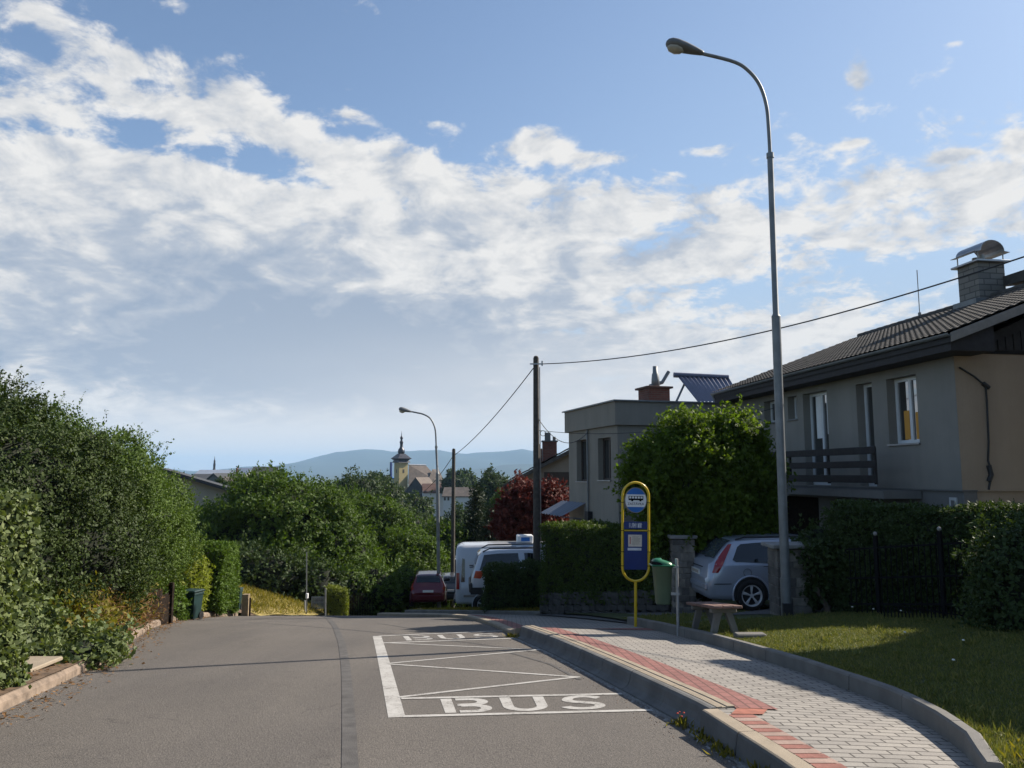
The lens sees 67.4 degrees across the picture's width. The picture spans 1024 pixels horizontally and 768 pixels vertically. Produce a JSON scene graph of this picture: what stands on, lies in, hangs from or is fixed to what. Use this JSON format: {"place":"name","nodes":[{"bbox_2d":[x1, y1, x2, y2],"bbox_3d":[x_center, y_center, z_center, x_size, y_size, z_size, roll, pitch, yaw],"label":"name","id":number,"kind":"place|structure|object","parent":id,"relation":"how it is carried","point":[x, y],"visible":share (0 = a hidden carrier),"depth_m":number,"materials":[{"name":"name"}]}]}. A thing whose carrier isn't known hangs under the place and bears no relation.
{"place":"outdoors","nodes":[
{"label":"outdoors","id":0,"kind":"place"},
{"bbox_2d":[0,609,322,694],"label":"verge","id":1,"kind":"structure","parent":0,"point":[43,672],"depth_m":8.75,"materials":[{"name":"soil"}]},
{"bbox_2d":[0,487,44,688],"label":"ivy hedge","id":2,"kind":"object","parent":1,"relation":"on","point":[18,533],"visible":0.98,"depth_m":7.87,"materials":[{"name":"green plant"}]},
{"bbox_2d":[15,656,62,671],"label":"drain slab","id":3,"kind":"structure","parent":1,"relation":"on","point":[39,662],"depth_m":9.06,"materials":[{"name":"concrete"}]},
{"bbox_2d":[22,543,143,670],"bbox_3d":[-6.233,2.981,10.177,2.513,1.978,2.545,0,-7,0],"label":"ivy","id":4,"kind":"object","parent":1,"relation":"on","point":[48,635],"visible":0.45,"depth_m":10.16,"materials":[{"name":"green plant"}]},
{"bbox_2d":[0,366,176,625],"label":"overgrown shrub","id":5,"kind":"object","parent":1,"relation":"on","point":[87,529],"visible":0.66,"depth_m":12.48,"materials":[{"name":"green plant"}]},
{"bbox_2d":[42,570,163,644],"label":"weeds","id":6,"kind":"object","parent":1,"relation":"on","point":[107,616],"visible":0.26,"depth_m":11.78,"materials":[{"name":"green plant"}]},
{"bbox_2d":[18,391,198,624],"bbox_3d":[-9.543,2.712,15.999,5.158,5.365,5.617,0,-7,0],"label":"overgrown shrub","id":7,"kind":"object","parent":1,"relation":"on","point":[135,452],"visible":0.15,"depth_m":16.29,"materials":[{"name":"green plant"}]},
{"bbox_2d":[57,575,172,634],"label":"dry stalks","id":8,"kind":"object","parent":1,"relation":"on","point":[145,616],"visible":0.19,"depth_m":13.23,"materials":[{"name":"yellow plant"}]},
{"bbox_2d":[143,582,174,624],"bbox_3d":[-8.050,5.161,17.439,0.100,1.211,1.440,0,-7,0],"label":"board fence","id":9,"kind":"object","parent":1,"relation":"on","point":[165,600],"visible":0.53,"depth_m":17.85,"materials":[{"name":"brown wood"}]},
{"bbox_2d":[123,454,210,592],"bbox_3d":[-10.021,3.810,19.417,4.311,4.846,5.599,0,-7,0],"label":"overgrown shrub","id":10,"kind":"object","parent":1,"relation":"on","point":[193,550],"visible":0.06,"depth_m":19.59,"materials":[{"name":"green plant"}]},
{"bbox_2d":[153,577,192,620],"bbox_3d":[-8.887,5.705,19.770,1.413,1.526,1.428,-3,-7,21],"label":"dwarf conifer","id":11,"kind":"object","parent":1,"relation":"on","point":[179,607],"visible":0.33,"depth_m":19.76,"materials":[{"name":"green plant"}]},
{"bbox_2d":[162,545,215,610],"bbox_3d":[-9.540,5.765,22.403,1.776,2.509,2.043,0,-7,0],"label":"golden conifer","id":12,"kind":"object","parent":1,"relation":"on","point":[200,573],"visible":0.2,"depth_m":22.22,"materials":[{"name":"plant"}]},
{"bbox_2d":[160,468,233,510],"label":"cream gabled house","id":13,"kind":"structure","parent":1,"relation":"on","point":[208,488],"depth_m":47.40,"materials":[{"name":"stone"}]},
{"bbox_2d":[154,539,242,616],"bbox_3d":[-10.014,6.216,24.498,2.472,2.740,2.588,1,-7,-6],"label":"clipped conifer hedge","id":14,"kind":"object","parent":1,"relation":"on","point":[224,559],"visible":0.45,"depth_m":23.80,"materials":[{"name":"green plant"}]},
{"bbox_2d":[241,594,249,615],"bbox_3d":[-8.677,7.212,25.033,0.205,0.711,0.200,0,-7,0],"label":"timber stump","id":15,"kind":"object","parent":1,"relation":"on","point":[245,605],"visible":0.76,"depth_m":24.94,"materials":[{"name":"brown wood"}]},
{"bbox_2d":[223,527,354,615],"bbox_3d":[-11.083,9.122,34.881,7.814,5.130,4.020,0,-7,0],"label":"roadside bush","id":16,"kind":"object","parent":1,"relation":"on","point":[271,570],"visible":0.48,"depth_m":34.28,"materials":[{"name":"green plant"}]},
{"bbox_2d":[323,584,349,615],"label":"yellowish hedge","id":17,"kind":"object","parent":1,"relation":"on","point":[337,600],"visible":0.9,"depth_m":32.65,"materials":[{"name":"green plant"}]},
{"bbox_2d":[329,548,429,615],"bbox_3d":[-6.398,10.308,37.906,4.010,4.158,7.066,-6,-9,43],"label":"roadside bush","id":18,"kind":"object","parent":1,"relation":"on","point":[383,588],"visible":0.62,"depth_m":36.83,"materials":[{"name":"green plant"}]},
{"bbox_2d":[340,482,447,550],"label":"broadleaf tree","id":19,"kind":"object","parent":1,"relation":"on","point":[381,514],"visible":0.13,"depth_m":50.19,"materials":[{"name":"green plant"}]},
{"bbox_2d":[239,582,323,615],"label":"grass bank","id":20,"kind":"structure","parent":0,"point":[293,613],"depth_m":30.06,"materials":[{"name":"plant"}]},
{"bbox_2d":[189,459,392,615],"bbox_3d":[-11.723,8.458,40.190,11.478,9.031,9.077,0,-7,0],"label":"broadleaf tree","id":21,"kind":"object","parent":20,"relation":"on","point":[282,510],"visible":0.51,"depth_m":38.53,"materials":[{"name":"green plant"}]},
{"bbox_2d":[173,449,559,474],"bbox_3d":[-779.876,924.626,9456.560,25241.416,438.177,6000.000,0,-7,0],"label":"mountains","id":22,"kind":"structure","parent":0,"point":[367,460],"depth_m":8387.25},
{"bbox_2d":[0,609,737,767],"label":"road","id":23,"kind":"structure","parent":0,"point":[238,692],"depth_m":7.30,"materials":[{"name":"grey asphalt"}]},
{"bbox_2d":[0,616,230,733],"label":"fallen leaves","id":24,"kind":"object","parent":23,"relation":"on","point":[73,683],"visible":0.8,"depth_m":8.91,"materials":[{"name":"brown plant"}]},
{"bbox_2d":[0,612,237,711],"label":"old kerb","id":25,"kind":"structure","parent":23,"relation":"on","point":[12,698],"depth_m":8.49,"materials":[{"name":"concrete"}]},
{"bbox_2d":[182,588,204,618],"bbox_3d":[-8.525,5.879,20.470,0.460,0.780,0.508,-1,-7,12],"label":"wheelie bin","id":26,"kind":"object","parent":23,"relation":"on","point":[196,595],"visible":0.77,"depth_m":20.35,"materials":[{"name":"green plastic"}]},
{"bbox_2d":[322,616,358,767],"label":"tar joint","id":27,"kind":"object","parent":23,"relation":"on","point":[349,748],"visible":0.98,"depth_m":7.23,"materials":[{"name":"grey asphalt"}]},
{"bbox_2d":[349,594,372,615],"bbox_3d":[-6.698,9.849,34.065,0.032,1.194,1.298,-6,-9,42],"label":"picket fence","id":28,"kind":"object","parent":23,"relation":"on","point":[362,605],"visible":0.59,"depth_m":34.04,"materials":[{"name":"brown wood"}]},
{"bbox_2d":[6,616,733,765],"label":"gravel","id":29,"kind":"structure","parent":23,"relation":"on","point":[455,618],"depth_m":8.81,"materials":[{"name":"stone"}]},
{"bbox_2d":[376,523,463,609],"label":"broadleaf tree","id":30,"kind":"object","parent":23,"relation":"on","point":[421,551],"visible":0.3,"depth_m":44.84,"materials":[{"name":"green plant"}]},
{"bbox_2d":[409,570,449,605],"bbox_3d":[-4.081,9.984,37.987,2.060,1.552,3.830,1,-7,-5],"label":"red hatchback","id":31,"kind":"object","parent":23,"relation":"on","point":[428,586],"visible":0.98,"depth_m":36.29,"materials":[{"name":"paint"}]},
{"bbox_2d":[377,613,520,634],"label":"pavement kerb","id":32,"kind":"structure","parent":23,"relation":"on","point":[503,627],"depth_m":21.43,"materials":[{"name":"concrete"}]},
{"bbox_2d":[403,634,497,640],"bbox_3d":[-1.117,4.651,14.144,1.907,0.181,0.920,3,-7,-21],"label":"bus lettering","id":33,"kind":"object","parent":23,"relation":"on","point":[407,638],"visible":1,"depth_m":13.97,"materials":[{"name":"paint"}]},
{"bbox_2d":[373,631,652,716],"bbox_3d":[-0.707,4.038,11.330,2.876,0.994,8.800,1,-7,-8],"label":"bus bay marking","id":34,"kind":"object","parent":23,"relation":"on","point":[394,706],"visible":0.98,"depth_m":8.31,"materials":[{"name":"paint"}]},
{"bbox_2d":[440,695,604,712],"bbox_3d":[0.126,3.164,7.605,1.646,0.081,0.701,1,-7,-7],"label":"bus lettering","id":35,"kind":"object","parent":23,"relation":"on","point":[506,702],"visible":1,"depth_m":7.56,"materials":[{"name":"paint"}]},
{"bbox_2d":[515,626,715,732],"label":"boarding kerb","id":36,"kind":"structure","parent":23,"relation":"on","point":[667,699],"depth_m":8.41,"materials":[{"name":"concrete"}]},
{"bbox_2d":[511,637,750,767],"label":"mortar joint","id":37,"kind":"object","parent":23,"relation":"on","point":[668,719],"visible":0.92,"depth_m":7.59,"materials":[{"name":"grey concrete"}]},
{"bbox_2d":[514,637,748,767],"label":"mortar crumbs","id":38,"kind":"object","parent":23,"relation":"on","point":[633,700],"visible":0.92,"depth_m":7.79,"materials":[{"name":"grey concrete"}]},
{"bbox_2d":[699,710,790,767],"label":"pavement kerb","id":39,"kind":"structure","parent":23,"relation":"on","point":[743,747],"depth_m":5.67,"materials":[{"name":"concrete"}]},
{"bbox_2d":[238,478,509,615],"bbox_3d":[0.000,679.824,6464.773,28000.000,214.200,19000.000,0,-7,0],"label":"ground","id":40,"kind":"structure","parent":0,"point":[303,479],"depth_m":3323.94,"materials":[{"name":"green plant"}]},
{"bbox_2d":[323,463,392,512],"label":"valley tree","id":41,"kind":"object","parent":40,"relation":"on","point":[371,487],"visible":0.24,"depth_m":107.99,"materials":[{"name":"green plant"}]},
{"bbox_2d":[363,468,394,485],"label":"valley tree","id":42,"kind":"object","parent":40,"relation":"on","point":[373,474],"visible":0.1,"depth_m":236.99,"materials":[{"name":"green plant"}]},
{"bbox_2d":[374,475,418,514],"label":"valley tree","id":43,"kind":"object","parent":40,"relation":"on","point":[397,494],"visible":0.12,"depth_m":117.89,"materials":[{"name":"green plant"}]},
{"bbox_2d":[391,432,441,501],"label":"church","id":44,"kind":"structure","parent":40,"relation":"on","point":[401,459],"depth_m":416.87,"materials":[{"name":"yellow paint"}]},
{"bbox_2d":[400,505,433,529],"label":"valley tree","id":45,"kind":"object","parent":40,"relation":"on","point":[428,516],"visible":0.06,"depth_m":93.69,"materials":[{"name":"green plant"}]},
{"bbox_2d":[404,477,432,499],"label":"town house","id":46,"kind":"structure","parent":40,"relation":"on","point":[416,483],"depth_m":337.46,"materials":[{"name":"stone"}]},
{"bbox_2d":[404,489,435,524],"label":"valley tree","id":47,"kind":"object","parent":40,"relation":"on","point":[419,503],"visible":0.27,"depth_m":147.18,"materials":[{"name":"green plant"}]},
{"bbox_2d":[421,483,442,515],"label":"town house","id":48,"kind":"structure","parent":40,"relation":"on","point":[427,492],"depth_m":326.87,"materials":[{"name":"white paint"}]},
{"bbox_2d":[417,515,474,607],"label":"broadleaf tree","id":49,"kind":"object","parent":40,"relation":"on","point":[446,536],"visible":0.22,"depth_m":60.10,"materials":[{"name":"green plant"}]},
{"bbox_2d":[439,466,471,493],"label":"valley tree","id":50,"kind":"object","parent":40,"relation":"on","point":[461,479],"visible":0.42,"depth_m":324.94,"materials":[{"name":"green plant"}]},
{"bbox_2d":[444,497,468,527],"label":"valley tree","id":51,"kind":"object","parent":40,"relation":"on","point":[459,515],"visible":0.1,"depth_m":117.52,"materials":[{"name":"green plant"}]},
{"bbox_2d":[442,487,472,518],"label":"town house","id":52,"kind":"structure","parent":40,"relation":"on","point":[462,494],"depth_m":297.04,"materials":[{"name":"white paint"}]},
{"bbox_2d":[461,483,486,541],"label":"conifer tree","id":53,"kind":"object","parent":40,"relation":"on","point":[474,515],"visible":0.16,"depth_m":60.88,"materials":[{"name":"green plant"}]},
{"bbox_2d":[467,501,497,606],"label":"conifer tree","id":54,"kind":"object","parent":40,"relation":"on","point":[484,532],"visible":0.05,"depth_m":58.87,"materials":[{"name":"green plant"}]},
{"bbox_2d":[468,463,510,511],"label":"valley tree","id":55,"kind":"object","parent":40,"relation":"on","point":[490,482],"visible":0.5,"depth_m":166.16,"materials":[{"name":"green plant"}]},
{"bbox_2d":[287,464,532,477],"bbox_3d":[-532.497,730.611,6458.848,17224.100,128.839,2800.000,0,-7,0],"label":"foothills","id":56,"kind":"structure","parent":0,"point":[508,469],"depth_m":6062.94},
{"bbox_2d":[0,0,1023,470],"label":"sky","id":57,"kind":"structure","parent":0,"point":[248,231],"materials":[{"name":"blue"}]},
{"bbox_2d":[538,600,829,622],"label":"driveway","id":58,"kind":"structure","parent":0,"point":[763,610],"depth_m":17.39,"materials":[{"name":"concrete"}]},
{"bbox_2d":[690,532,827,610],"bbox_3d":[6.305,4.179,17.400,4.462,1.548,2.180,1,-7,-4],"label":"estate car","id":59,"kind":"object","parent":58,"relation":"on","point":[734,567],"visible":0.49,"depth_m":16.51,"materials":[{"name":"silver metal"}]},
{"bbox_2d":[468,614,974,767],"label":"pavement","id":60,"kind":"structure","parent":0,"point":[847,728],"depth_m":6.82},
{"bbox_2d":[466,614,522,628],"bbox_3d":[-0.465,5.718,18.595,0.616,1.099,8.074,2,-7,-13],"label":"red tactile strip","id":61,"kind":"object","parent":60,"relation":"on","point":[510,624],"visible":0.81,"depth_m":17.55,"materials":[{"name":"concrete"}]},
{"bbox_2d":[526,625,734,708],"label":"boarding kerb top","id":62,"kind":"structure","parent":60,"relation":"on","point":[717,703],"depth_m":8.18,"materials":[{"name":"concrete"}]},
{"bbox_2d":[621,481,649,626],"bbox_3d":[2.478,3.523,15.398,0.600,3.121,0.060,2,-7,-6],"label":"bus stop sign","id":63,"kind":"object","parent":60,"relation":"on","point":[635,550],"visible":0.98,"depth_m":15.44,"materials":[{"name":"metal"}]},
{"bbox_2d":[541,627,776,708],"bbox_3d":[1.337,3.580,10.217,0.383,0.837,7.889,1,-7,-11],"label":"red tactile strip","id":64,"kind":"object","parent":60,"relation":"on","point":[736,699],"visible":0.94,"depth_m":8.10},
{"bbox_2d":[649,558,679,635],"bbox_3d":[2.564,3.593,12.870,0.475,1.332,0.336,0,-7,0],"label":"litter bin","id":65,"kind":"object","parent":60,"relation":"on","point":[662,574],"visible":0.96,"depth_m":12.79,"materials":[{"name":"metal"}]},
{"bbox_2d":[731,708,766,713],"bbox_3d":[1.964,2.704,6.344,0.359,0.020,0.190,0,-7,0],"label":"worn orange patch","id":66,"kind":"object","parent":60,"relation":"on","point":[746,711],"visible":1,"depth_m":6.34,"materials":[{"name":"brick"}]},
{"bbox_2d":[703,709,814,767],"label":"pavement kerb top","id":67,"kind":"structure","parent":60,"relation":"on","point":[789,758],"depth_m":5.50,"materials":[{"name":"concrete"}]},
{"bbox_2d":[728,714,846,767],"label":"striped brick edging","id":68,"kind":"object","parent":60,"relation":"on","point":[778,736],"visible":1,"depth_m":5.45,"materials":[{"name":"red brick"}]},
{"bbox_2d":[541,600,1023,767],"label":"lawn","id":69,"kind":"structure","parent":0,"point":[626,615],"depth_m":9.05,"materials":[{"name":"green plant"}]},
{"bbox_2d":[399,407,440,608],"bbox_3d":[-4.519,6.085,37.548,2.200,9.958,0.368,0,-7,0],"label":"street lamp","id":70,"kind":"object","parent":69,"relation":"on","point":[402,409],"visible":0.94,"depth_m":37.53,"materials":[{"name":"grey metal"}]},
{"bbox_2d":[433,572,455,603],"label":"grey hatchback","id":71,"kind":"object","parent":69,"relation":"on","point":[451,587],"visible":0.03,"depth_m":41.23,"materials":[{"name":"paint"}]},
{"bbox_2d":[405,610,542,614],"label":"verge kerb","id":72,"kind":"structure","parent":69,"relation":"on","point":[480,612],"depth_m":23.39,"materials":[{"name":"grey concrete"}]},
{"bbox_2d":[453,534,545,606],"bbox_3d":[0.501,7.318,29.952,5.500,2.830,2.080,0,-7,-3],"label":"white van","id":73,"kind":"object","parent":69,"relation":"on","point":[466,553],"visible":0.23,"depth_m":29.02,"materials":[{"name":"paint"}]},
{"bbox_2d":[469,543,545,594],"bbox_3d":[0.676,6.358,25.986,4.260,1.782,1.900,0,-7,-4],"label":"compact suv","id":74,"kind":"object","parent":69,"relation":"on","point":[506,554],"visible":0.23,"depth_m":25.25,"materials":[{"name":"white paint"}]},
{"bbox_2d":[483,469,568,540],"bbox_3d":[0.820,6.758,33.042,4.143,6.253,3.424,0,-7,0],"label":"maple tree","id":75,"kind":"object","parent":69,"relation":"on","point":[512,516],"visible":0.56,"depth_m":32.48,"materials":[{"name":"red plant"}]},
{"bbox_2d":[530,356,542,560],"bbox_3d":[0.801,3.227,24.679,0.430,8.369,0.273,0,-7,0],"label":"utility pole","id":76,"kind":"object","parent":69,"relation":"on","point":[536,473],"visible":0.79,"depth_m":24.70,"materials":[{"name":"brown wood"}]},
{"bbox_2d":[543,256,1023,363],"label":"overhead cable","id":77,"kind":"object","parent":76,"relation":"attached to","point":[809,320],"visible":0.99,"depth_m":17.51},
{"bbox_2d":[503,432,626,623],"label":"gabled house","id":78,"kind":"structure","parent":69,"relation":"on","point":[554,464],"depth_m":38.22,"materials":[{"name":"tile"}]},
{"bbox_2d":[544,472,568,484],"bbox_3d":[2.744,4.701,38.136,2.300,0.650,0.039,0,-7,1],"label":"window","id":79,"kind":"structure","parent":78,"relation":"in","point":[560,475],"depth_m":38.14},
{"bbox_2d":[540,590,670,615],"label":"stone wall","id":80,"kind":"structure","parent":69,"relation":"on","point":[559,607],"depth_m":19.69,"materials":[{"name":"grey stone"}]},
{"bbox_2d":[537,518,709,606],"bbox_3d":[2.758,4.869,20.280,1.679,2.697,5.718,4,-8,-31],"label":"clipped hedge","id":81,"kind":"object","parent":80,"relation":"on","point":[583,556],"visible":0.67,"depth_m":20.39,"materials":[{"name":"green plant"}]},
{"bbox_2d":[541,366,735,601],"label":"flat roofed house","id":82,"kind":"structure","parent":69,"relation":"on","point":[592,462],"depth_m":27.89,"materials":[{"name":"grey paint"}]},
{"bbox_2d":[575,440,586,482],"bbox_3d":[2.776,2.930,29.235,0.340,1.613,1.248,2,-7,-15],"label":"window","id":83,"kind":"structure","parent":82,"relation":"in","point":[583,442],"depth_m":29.63,"materials":[{"name":"grey glass"}]},
{"bbox_2d":[597,438,611,480],"bbox_3d":[3.366,2.658,27.066,0.340,1.519,1.257,2,-7,-15],"label":"window","id":84,"kind":"structure","parent":82,"relation":"in","point":[606,441],"depth_m":27.39,"materials":[{"name":"grey glass"}]},
{"bbox_2d":[667,534,697,612],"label":"stone pillar","id":85,"kind":"structure","parent":69,"relation":"on","point":[685,556],"depth_m":17.53,"materials":[{"name":"grey stone"}]},
{"bbox_2d":[603,393,797,601],"bbox_3d":[4.583,2.869,19.043,4.626,5.226,3.976,0,-7,0],"label":"garden tree","id":86,"kind":"object","parent":69,"relation":"on","point":[705,476],"visible":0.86,"depth_m":18.05,"materials":[{"name":"green plant"}]},
{"bbox_2d":[686,602,741,633],"bbox_3d":[3.208,3.746,12.222,0.470,0.485,1.443,0,-14,-4],"label":"bench","id":87,"kind":"object","parent":69,"relation":"on","point":[714,611],"visible":0.95,"depth_m":11.75,"materials":[{"name":"brown wood"}]},
{"bbox_2d":[666,37,792,615],"bbox_3d":[4.147,-1.308,14.852,2.090,11.388,0.345,0,-7,0],"label":"street lamp","id":88,"kind":"object","parent":69,"relation":"on","point":[676,45],"visible":0.94,"depth_m":14.69,"materials":[{"name":"grey metal"}]},
{"bbox_2d":[733,632,766,638],"bbox_3d":[3.470,3.692,11.198,0.440,0.120,0.180,0,-7,-2],"label":"concrete block","id":89,"kind":"object","parent":69,"relation":"on","point":[741,635],"depth_m":11.13,"materials":[{"name":"grey concrete"}]},
{"bbox_2d":[504,632,1023,767],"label":"kerb weeds","id":90,"kind":"object","parent":69,"relation":"on","point":[700,737],"visible":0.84,"depth_m":5.90,"materials":[{"name":"green plant"}]},
{"bbox_2d":[761,542,811,614],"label":"stone pillar","id":91,"kind":"structure","parent":69,"relation":"on","point":[799,603],"depth_m":14.64,"materials":[{"name":"grey stone"}]},
{"bbox_2d":[790,529,839,612],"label":"climbing ivy","id":92,"kind":"object","parent":91,"relation":"attached to","point":[818,563],"visible":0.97,"depth_m":14.36,"materials":[{"name":"green plant"}]},
{"bbox_2d":[788,513,836,609],"bbox_3d":[6.426,3.562,15.102,1.714,2.018,1.551,0,-7,0],"label":"garden shrub","id":93,"kind":"object","parent":69,"relation":"on","point":[818,532],"visible":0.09,"depth_m":15.29,"materials":[{"name":"green plant"}]},
{"bbox_2d":[627,617,1003,767],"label":"lawn kerb","id":94,"kind":"structure","parent":69,"relation":"on","point":[969,742],"depth_m":7.22,"materials":[{"name":"grey concrete"}]},
{"bbox_2d":[710,240,1023,534],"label":"grey house","id":95,"kind":"structure","parent":69,"relation":"on","point":[927,408],"depth_m":18.18,"materials":[{"name":"grey plaster"},{"name":"dark tile"},{"name":"brown wood"}]},
{"bbox_2d":[787,496,819,534],"bbox_3d":[9.259,4.630,23.291,0.060,2.700,3.861,1,-7,-8],"label":"garage door","id":96,"kind":"structure","parent":95,"relation":"in","point":[808,506],"depth_m":24.17,"materials":[{"name":"brown wood"}]},
{"bbox_2d":[810,391,830,484],"bbox_3d":[8.860,1.539,21.745,0.094,2.622,1.284,1,-7,-8],"label":"balcony door","id":97,"kind":"structure","parent":95,"relation":"in","point":[818,401],"depth_m":21.99,"materials":[{"name":"white glass"}]},
{"bbox_2d":[864,384,876,485],"bbox_3d":[9.199,1.278,19.424,0.092,2.602,0.674,1,-7,-8],"label":"balcony door","id":98,"kind":"structure","parent":95,"relation":"in","point":[868,403],"depth_m":19.65,"materials":[{"name":"grey glass"}]},
{"bbox_2d":[887,376,920,445],"bbox_3d":[9.278,0.630,18.020,0.360,1.607,1.147,1,-7,-8],"label":"window","id":99,"kind":"structure","parent":95,"relation":"in","point":[905,388],"depth_m":18.21,"materials":[{"name":"white glass"}]},
{"bbox_2d":[820,497,1023,613],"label":"garden hedge","id":100,"kind":"object","parent":69,"relation":"on","point":[855,524],"visible":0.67,"depth_m":13.33,"materials":[{"name":"green plant"}]},
{"bbox_2d":[846,527,998,615],"bbox_3d":[6.785,3.171,12.315,0.068,1.757,3.090,4,-8,-32],"label":"metal fence","id":101,"kind":"object","parent":69,"relation":"on","point":[878,570],"visible":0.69,"depth_m":12.69,"materials":[{"name":"black metal"}]},
{"bbox_2d":[882,603,975,618],"bbox_3d":[6.517,3.592,11.919,0.016,0.439,1.620,4,-8,-32],"label":"garden edging","id":102,"kind":"object","parent":69,"relation":"on","point":[935,611],"visible":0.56,"depth_m":12.03,"materials":[{"name":"black concrete"}]},
{"bbox_2d":[950,498,1023,633],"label":"round bush","id":103,"kind":"object","parent":69,"relation":"on","point":[996,572],"visible":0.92,"depth_m":10.34,"materials":[{"name":"green plant"}]},
{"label":"dry verge","id":104,"kind":"structure","parent":69,"relation":"on","visible":0},
{"bbox_2d":[450,448,454,606],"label":"utility pole","id":105,"kind":"object","parent":104,"relation":"on","point":[452,604],"visible":0.81,"depth_m":44.30,"materials":[{"name":"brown wood"}]},
{"bbox_2d":[410,606,539,610],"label":"dry verge grass","id":106,"kind":"structure","parent":104,"relation":"on","point":[477,608],"depth_m":24.13,"materials":[{"name":"plant"}]},
{"bbox_2d":[479,557,545,612],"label":"clipped bush","id":107,"kind":"object","parent":104,"relation":"on","point":[510,585],"visible":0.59,"depth_m":23.30,"materials":[{"name":"green plant"}]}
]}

